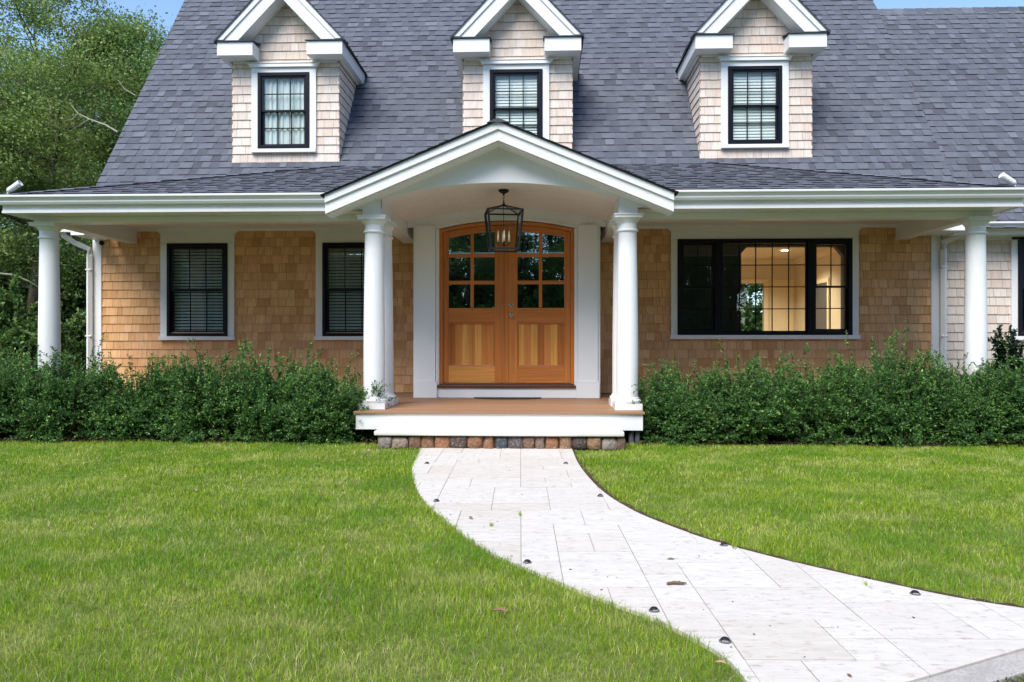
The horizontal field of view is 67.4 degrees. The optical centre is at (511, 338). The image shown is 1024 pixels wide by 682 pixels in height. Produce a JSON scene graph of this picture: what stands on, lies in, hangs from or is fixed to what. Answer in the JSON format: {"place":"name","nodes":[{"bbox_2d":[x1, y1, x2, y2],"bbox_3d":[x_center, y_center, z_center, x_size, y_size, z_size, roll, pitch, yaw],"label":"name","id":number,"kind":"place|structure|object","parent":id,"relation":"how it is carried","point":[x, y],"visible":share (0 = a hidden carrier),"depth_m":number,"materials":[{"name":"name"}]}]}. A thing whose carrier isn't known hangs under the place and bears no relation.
{"place":"outdoors","nodes":[
{"label":"outdoors","id":0,"kind":"place"},
{"bbox_2d":[329,254,364,254],"bbox_3d":[-7.232,-5.311,34.895,9.878,13.132,11.628,0,0,16],"label":"oak tree","id":1,"kind":"object","parent":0,"point":[346,254],"depth_m":31.54,"materials":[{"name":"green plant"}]},
{"bbox_2d":[0,431,1019,447],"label":"ground","id":2,"kind":"structure","parent":0,"point":[377,443],"depth_m":9.02,"materials":[{"name":"brown soil"}]},
{"bbox_2d":[0,337,52,437],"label":"holly bush","id":3,"kind":"object","parent":2,"relation":"on","point":[4,399],"visible":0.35,"depth_m":8.94,"materials":[{"name":"green plant"}]},
{"bbox_2d":[0,273,85,375],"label":"wild shrub","id":4,"kind":"object","parent":2,"relation":"on","point":[12,312],"visible":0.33,"depth_m":15.28,"materials":[{"name":"green plant"}]},
{"bbox_2d":[0,260,85,328],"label":"wild shrub","id":5,"kind":"object","parent":2,"relation":"on","point":[23,291],"depth_m":20.27,"materials":[{"name":"green plant"}]},
{"bbox_2d":[0,65,91,275],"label":"oak tree","id":6,"kind":"object","parent":2,"relation":"on","point":[22,102],"visible":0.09,"depth_m":22.30,"materials":[{"name":"green plant"}]},
{"bbox_2d":[0,40,107,300],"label":"oak tree","id":7,"kind":"object","parent":2,"relation":"on","point":[69,148],"visible":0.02,"depth_m":28.75,"materials":[{"name":"green plant"}]},
{"bbox_2d":[37,253,85,375],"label":"wild shrub","id":8,"kind":"object","parent":2,"relation":"on","point":[70,305],"visible":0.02,"depth_m":18.40,"materials":[{"name":"green plant"}]},
{"bbox_2d":[0,333,133,442],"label":"holly bush","id":9,"kind":"object","parent":2,"relation":"on","point":[57,399],"visible":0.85,"depth_m":8.87,"materials":[{"name":"green plant"}]},
{"bbox_2d":[76,309,85,369],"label":"wild shrub","id":10,"kind":"object","parent":2,"relation":"on","point":[82,336],"depth_m":17.06,"materials":[{"name":"green plant"}]},
{"bbox_2d":[0,11,167,276],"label":"oak tree","id":11,"kind":"object","parent":2,"relation":"on","point":[69,124],"visible":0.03,"depth_m":25.29,"materials":[{"name":"green plant"}]},
{"bbox_2d":[0,16,170,304],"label":"oak tree","id":12,"kind":"object","parent":2,"relation":"on","point":[73,259],"visible":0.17,"depth_m":18.80,"materials":[{"name":"green plant"}]},
{"bbox_2d":[0,0,172,318],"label":"oak tree","id":13,"kind":"object","parent":2,"relation":"on","point":[81,61],"visible":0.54,"depth_m":19.09,"materials":[{"name":"green plant"}]},
{"bbox_2d":[70,352,193,441],"bbox_3d":[-4.480,0.673,9.208,1.576,1.039,1.361,0,0,-18],"label":"holly bush","id":14,"kind":"object","parent":2,"relation":"on","point":[125,403],"visible":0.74,"depth_m":8.89,"materials":[{"name":"green plant"}]},
{"bbox_2d":[137,338,274,443],"bbox_3d":[-3.551,0.588,9.050,1.563,1.213,1.345,0,0,-26],"label":"holly bush","id":15,"kind":"object","parent":2,"relation":"on","point":[202,408],"visible":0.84,"depth_m":8.75,"materials":[{"name":"green plant"}]},
{"bbox_2d":[223,329,343,443],"bbox_3d":[-2.667,0.538,9.103,1.429,1.315,1.456,0,0,37],"label":"holly bush","id":16,"kind":"object","parent":2,"relation":"on","point":[262,409],"visible":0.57,"depth_m":8.70,"materials":[{"name":"green plant"}]},
{"bbox_2d":[266,351,395,446],"bbox_3d":[-2.131,0.665,8.912,1.474,1.056,1.453,0,0,35],"label":"holly bush","id":17,"kind":"object","parent":2,"relation":"on","point":[340,415],"visible":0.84,"depth_m":8.60,"materials":[{"name":"green plant"}]},
{"bbox_2d":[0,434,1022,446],"bbox_3d":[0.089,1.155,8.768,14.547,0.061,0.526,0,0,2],"label":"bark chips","id":18,"kind":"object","parent":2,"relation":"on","point":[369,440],"visible":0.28,"depth_m":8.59,"materials":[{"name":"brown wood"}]},
{"bbox_2d":[0,0,1023,443],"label":"house","id":19,"kind":"structure","parent":2,"relation":"on","point":[672,176],"depth_m":11.29,"materials":[{"name":"paint"}]},
{"bbox_2d":[6,180,22,193],"bbox_3d":[-5.978,-1.803,9.216,0.205,0.201,0.079,0,0,2],"label":"floodlight","id":20,"kind":"object","parent":19,"relation":"on","point":[17,184],"visible":0.82,"depth_m":9.19,"materials":[{"name":"white paint"}]},
{"bbox_2d":[156,228,238,339],"bbox_3d":[-4.736,-0.826,11.591,1.268,1.692,0.138,0,0,2],"label":"window","id":21,"kind":"structure","parent":19,"relation":"in","point":[171,239],"depth_m":11.57,"materials":[{"name":"white paint"}]},
{"bbox_2d":[311,227,364,339],"bbox_3d":[-2.373,-0.826,11.501,1.266,1.692,0.138,0,0,2],"label":"window","id":22,"kind":"structure","parent":19,"relation":"in","point":[326,237],"depth_m":11.48,"materials":[{"name":"white paint"}]},
{"bbox_2d":[443,225,504,382],"bbox_3d":[-0.523,-0.477,10.603,0.855,2.170,0.050,0,0,2],"label":"door","id":23,"kind":"structure","parent":19,"relation":"in","point":[473,276],"depth_m":10.59,"materials":[{"name":"brown wood"}]},
{"bbox_2d":[484,189,523,252],"bbox_3d":[-0.100,-1.415,9.181,0.435,0.726,0.435,0,0,-7],"label":"hanging lantern","id":24,"kind":"object","parent":19,"relation":"hanging from","point":[487,213],"visible":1,"depth_m":9.16,"materials":[{"name":"black metal"}]},
{"bbox_2d":[474,397,541,398],"bbox_3d":[-0.063,0.802,10.345,0.920,0.014,0.210,0,0,2],"label":"doormat","id":25,"kind":"object","parent":19,"relation":"on","point":[507,397],"visible":1,"depth_m":10.39,"materials":[{"name":"rubber"}]},
{"bbox_2d":[505,225,570,382],"bbox_3d":[0.354,-0.477,10.536,0.899,2.170,0.116,0,0,2],"label":"door","id":26,"kind":"structure","parent":19,"relation":"in","point":[537,276],"depth_m":10.56,"materials":[{"name":"brown wood"}]},
{"bbox_2d":[666,224,863,338],"bbox_3d":[3.693,-0.834,11.255,2.851,1.677,0.113,0,0,2],"label":"window","id":27,"kind":"structure","parent":19,"relation":"in","point":[847,235],"depth_m":11.23,"materials":[{"name":"white paint"}]},
{"bbox_2d":[816,282,826,328],"bbox_3d":[6.134,-0.145,15.301,0.014,1.909,0.848,0,0,2],"label":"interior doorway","id":28,"kind":"structure","parent":19,"relation":"in","point":[821,293],"depth_m":15.19,"materials":[{"name":"grey wood"}]},
{"bbox_2d":[998,172,1016,185],"bbox_3d":[5.668,-1.803,8.769,0.205,0.201,0.079,0,0,2],"label":"floodlight","id":29,"kind":"object","parent":19,"relation":"on","point":[1003,176],"visible":0.87,"depth_m":8.74,"materials":[{"name":"white paint"}]},
{"bbox_2d":[1010,237,1023,339],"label":"window","id":30,"kind":"structure","parent":19,"relation":"in","point":[1016,245],"depth_m":11.09,"materials":[{"name":"white paint"}]},
{"bbox_2d":[631,358,753,446],"bbox_3d":[2.035,0.708,8.879,1.497,0.966,1.361,0,0,19],"label":"holly bush","id":31,"kind":"object","parent":2,"relation":"on","point":[666,406],"visible":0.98,"depth_m":8.59,"materials":[{"name":"green plant"}]},
{"bbox_2d":[742,309,754,318],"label":"wild shrub","id":32,"kind":"object","parent":2,"relation":"on","point":[749,314],"depth_m":22.16,"materials":[{"name":"green plant"}]},
{"bbox_2d":[684,339,814,444],"bbox_3d":[2.663,0.596,8.962,1.706,1.196,1.424,0,0,30],"label":"holly bush","id":33,"kind":"object","parent":2,"relation":"on","point":[768,415],"visible":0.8,"depth_m":8.54,"materials":[{"name":"green plant"}]},
{"bbox_2d":[741,284,762,332],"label":"wild shrub","id":34,"kind":"object","parent":2,"relation":"on","point":[747,324],"visible":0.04,"depth_m":21.02,"materials":[{"name":"green plant"}]},
{"bbox_2d":[741,284,762,311],"bbox_3d":[8.570,-2.512,25.117,11.074,7.504,9.408,0,0,35],"label":"oak tree","id":35,"kind":"object","parent":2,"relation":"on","point":[744,302],"visible":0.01,"depth_m":25.90,"materials":[{"name":"green plant"}]},
{"bbox_2d":[746,291,762,306],"bbox_3d":[6.337,-2.132,28.640,9.925,6.731,10.201,0,0,-22],"label":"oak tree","id":36,"kind":"object","parent":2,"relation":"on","point":[758,296],"depth_m":27.66,"materials":[{"name":"green plant"}]},
{"bbox_2d":[767,348,876,444],"bbox_3d":[3.622,0.649,8.990,1.532,1.089,1.345,0,0,3],"label":"holly bush","id":37,"kind":"object","parent":2,"relation":"on","point":[821,417],"visible":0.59,"depth_m":8.59,"materials":[{"name":"green plant"}]},
{"bbox_2d":[823,318,957,447],"bbox_3d":[4.311,0.472,8.790,1.429,1.450,1.456,0,0,25],"label":"holly bush","id":38,"kind":"object","parent":2,"relation":"on","point":[892,397],"visible":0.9,"depth_m":8.48,"materials":[{"name":"green plant"}]},
{"bbox_2d":[903,350,1023,447],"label":"holly bush","id":39,"kind":"object","parent":2,"relation":"on","point":[969,420],"visible":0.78,"depth_m":8.51,"materials":[{"name":"green plant"}]},
{"bbox_2d":[917,650,1023,681],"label":"kerb","id":40,"kind":"structure","parent":2,"relation":"on","point":[995,669],"depth_m":2.71,"materials":[{"name":"stone"}]},
{"bbox_2d":[947,334,1023,445],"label":"holly bush","id":41,"kind":"object","parent":2,"relation":"on","point":[1012,385],"visible":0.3,"depth_m":8.44,"materials":[{"name":"green plant"}]},
{"bbox_2d":[988,324,1023,379],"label":"rhododendron","id":42,"kind":"object","parent":2,"relation":"on","point":[1001,350],"visible":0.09,"depth_m":10.29,"materials":[{"name":"green plant"}]},
{"bbox_2d":[0,439,1023,681],"bbox_3d":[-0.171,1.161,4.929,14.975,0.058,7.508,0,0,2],"label":"lawn grass","id":43,"kind":"structure","parent":0,"point":[1011,455],"depth_m":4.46,"materials":[{"name":"green plant"}]},
{"bbox_2d":[488,607,506,611],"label":"fallen leaf","id":44,"kind":"object","parent":43,"relation":"on","point":[501,608],"visible":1,"depth_m":3.26,"materials":[{"name":"brown plant"}]},
{"bbox_2d":[374,427,625,450],"bbox_3d":[-0.128,1.093,8.345,2.684,0.215,0.388,0,0,2],"label":"front step","id":45,"kind":"object","parent":43,"relation":"on","point":[605,439],"visible":0.84,"depth_m":8.19,"materials":[{"name":"white painted wood"},{"name":"wood decking"},{"name":"granite cobble"}]},
{"bbox_2d":[572,449,1023,607],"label":"path edge soil","id":46,"kind":"structure","parent":43,"relation":"on","point":[597,484],"depth_m":4.23,"materials":[{"name":"brown soil"}]},
{"bbox_2d":[0,0,1023,311],"label":"sky","id":47,"kind":"structure","parent":0,"point":[173,7],"materials":[{"name":"blue"}]},
{"bbox_2d":[412,448,1023,681],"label":"path","id":48,"kind":"structure","parent":0,"point":[831,626],"depth_m":3.63,"materials":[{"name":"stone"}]},
{"bbox_2d":[523,559,531,563],"bbox_3d":[0.080,1.161,4.011,0.048,0.017,0.048,0,0,35],"label":"path light","id":49,"kind":"object","parent":48,"relation":"on","point":[526,561],"visible":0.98,"depth_m":4.00,"materials":[{"name":"grey plastic"}]},
{"bbox_2d":[649,606,659,612],"bbox_3d":[0.611,1.161,3.304,0.048,0.017,0.048,0,0,-6],"label":"path light","id":50,"kind":"object","parent":48,"relation":"on","point":[654,609],"visible":1,"depth_m":3.29,"materials":[{"name":"grey plastic"}]},
{"bbox_2d":[433,454,914,656],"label":"debris crumbs","id":51,"kind":"object","parent":48,"relation":"on","point":[627,573],"visible":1,"depth_m":3.89,"materials":[{"name":"brown plant"}]},
{"bbox_2d":[667,581,686,584],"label":"leaf","id":52,"kind":"object","parent":48,"relation":"on","point":[674,582],"visible":1,"depth_m":3.65,"materials":[{"name":"brown plant"}]},
{"bbox_2d":[719,636,731,643],"bbox_3d":[0.824,1.161,2.968,0.048,0.017,0.048,0,0,15],"label":"path light","id":53,"kind":"object","parent":48,"relation":"on","point":[725,640],"visible":1,"depth_m":2.96,"materials":[{"name":"grey plastic"}]},
{"bbox_2d":[909,590,920,595],"bbox_3d":[1.847,1.161,3.519,0.048,0.017,0.048,0,0,18],"label":"path light","id":54,"kind":"object","parent":48,"relation":"on","point":[915,592],"visible":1,"depth_m":3.51,"materials":[{"name":"grey plastic"}]},
{"bbox_2d":[997,673,1023,681],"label":"driveway gravel","id":55,"kind":"structure","parent":0,"point":[1013,680],"depth_m":2.67,"materials":[{"name":"grey gravel"}]}
]}

